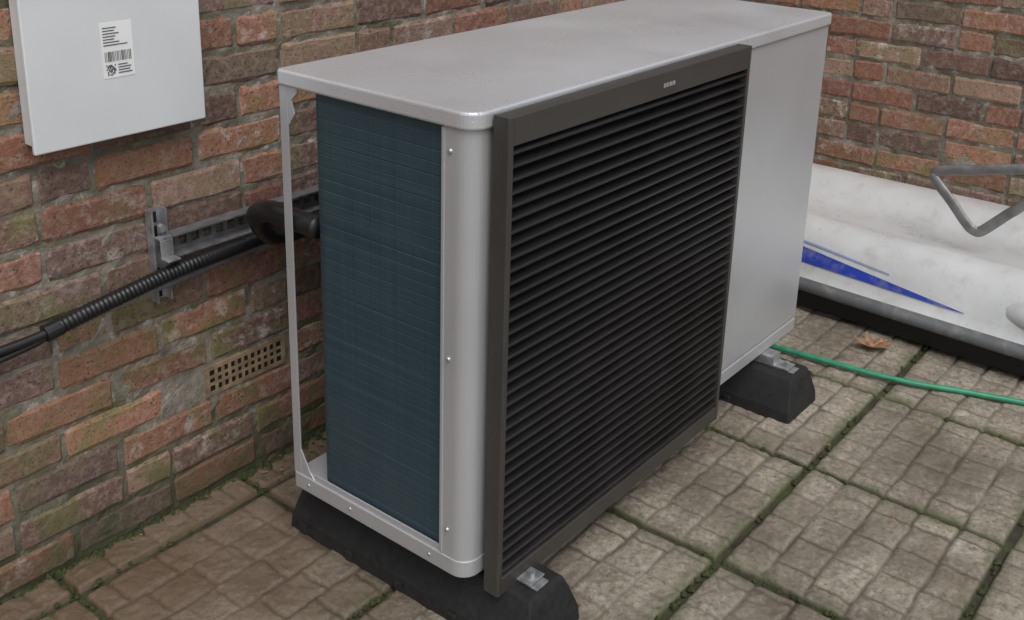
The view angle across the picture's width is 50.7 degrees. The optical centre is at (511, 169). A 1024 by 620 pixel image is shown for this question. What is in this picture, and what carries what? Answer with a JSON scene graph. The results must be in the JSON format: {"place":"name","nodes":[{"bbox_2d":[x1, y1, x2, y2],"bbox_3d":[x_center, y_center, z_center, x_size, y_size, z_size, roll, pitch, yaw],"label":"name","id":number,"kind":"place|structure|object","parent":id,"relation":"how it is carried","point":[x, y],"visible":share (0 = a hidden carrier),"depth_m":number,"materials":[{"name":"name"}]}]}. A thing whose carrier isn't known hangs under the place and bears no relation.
{"place":"outdoors","nodes":[
{"label":"outdoors","id":0,"kind":"place"},
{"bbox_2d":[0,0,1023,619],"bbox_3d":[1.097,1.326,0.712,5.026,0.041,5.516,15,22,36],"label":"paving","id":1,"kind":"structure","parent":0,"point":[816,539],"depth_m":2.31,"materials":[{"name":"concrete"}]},
{"bbox_2d":[0,0,748,603],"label":"brick wall","id":2,"kind":"structure","parent":1,"relation":"on","point":[114,424],"depth_m":2.21,"materials":[{"name":"brick"}]},
{"bbox_2d":[9,0,205,155],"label":"meter box","id":3,"kind":"object","parent":2,"relation":"attached to","point":[91,71],"visible":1,"depth_m":1.93,"materials":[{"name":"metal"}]},
{"bbox_2d":[15,0,205,155],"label":"door","id":4,"kind":"structure","parent":3,"relation":"in","point":[70,102],"depth_m":1.93,"materials":[{"name":"white metal"}]},
{"bbox_2d":[0,209,318,363],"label":"electrical cable","id":5,"kind":"object","parent":2,"relation":"attached to","point":[169,276],"visible":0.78,"depth_m":2.08,"materials":[{"name":"black plastic"}]},
{"bbox_2d":[145,185,318,303],"bbox_3d":[-0.469,0.097,2.407,0.064,0.195,0.735,15,22,36],"label":"perforated bracket","id":6,"kind":"object","parent":2,"relation":"attached to","point":[165,248],"visible":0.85,"depth_m":2.19,"materials":[{"name":"metal"}]},
{"bbox_2d":[204,335,285,397],"bbox_3d":[-0.607,0.435,2.429,0.036,0.069,0.219,15,22,36],"label":"air brick","id":7,"kind":"object","parent":2,"relation":"attached to","point":[226,373],"visible":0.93,"depth_m":2.41,"materials":[{"name":"ceramic"}]},
{"bbox_2d":[291,489,578,619],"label":"rubber foot","id":8,"kind":"object","parent":1,"relation":"on","point":[548,595],"visible":0.54,"depth_m":2.08},
{"bbox_2d":[277,0,831,597],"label":"heat pump","id":9,"kind":"object","parent":8,"relation":"on","point":[561,256],"visible":1,"depth_m":2.00,"materials":[{"name":"silver metal"}]},
{"bbox_2d":[246,200,319,244],"bbox_3d":[-0.213,0.155,2.494,0.302,0.427,0.914,15,22,36],"label":"insulated pipe","id":10,"kind":"object","parent":9,"relation":"attached to","point":[265,220],"visible":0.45,"depth_m":2.09,"materials":[{"name":"black plastic"}]},
{"bbox_2d":[0,345,1023,619],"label":"moss","id":11,"kind":"object","parent":1,"relation":"on","point":[100,553],"visible":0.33,"depth_m":2.25,"materials":[{"name":"green plant"}]},
{"bbox_2d":[139,415,967,603],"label":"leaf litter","id":12,"kind":"object","parent":1,"relation":"on","point":[892,519],"visible":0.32,"depth_m":2.49,"materials":[{"name":"brown plant"}]},
{"bbox_2d":[719,358,814,423],"bbox_3d":[0.508,0.514,2.982,0.637,0.114,0.176,15,22,36],"label":"rubber foot","id":13,"kind":"object","parent":1,"relation":"on","point":[772,392],"visible":0.34,"depth_m":2.80},
{"bbox_2d":[853,331,892,347],"bbox_3d":[1.059,0.505,3.160,0.097,0.030,0.095,-14,23,-39],"label":"fallen leaf","id":14,"kind":"object","parent":1,"relation":"on","point":[868,341],"visible":1,"depth_m":3.17,"materials":[{"name":"brown plant"}]},
{"bbox_2d":[753,0,1023,205],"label":"brick wall","id":15,"kind":"structure","parent":1,"relation":"on","point":[913,92],"depth_m":3.67,"materials":[{"name":"brown brick"}]},
{"bbox_2d":[769,344,1023,405],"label":"garden hose","id":16,"kind":"object","parent":1,"relation":"on","point":[902,380],"visible":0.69,"depth_m":2.96,"materials":[{"name":"green plastic"}]},
{"bbox_2d":[797,163,1023,375],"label":"dinghy","id":17,"kind":"object","parent":1,"relation":"on","point":[918,264],"visible":0.53,"depth_m":3.27,"materials":[{"name":"plastic"}]},
{"bbox_2d":[928,164,1023,236],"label":"trolley handle","id":18,"kind":"object","parent":17,"relation":"on","point":[993,223],"visible":1,"depth_m":3.20,"materials":[{"name":"metal"}]}
]}

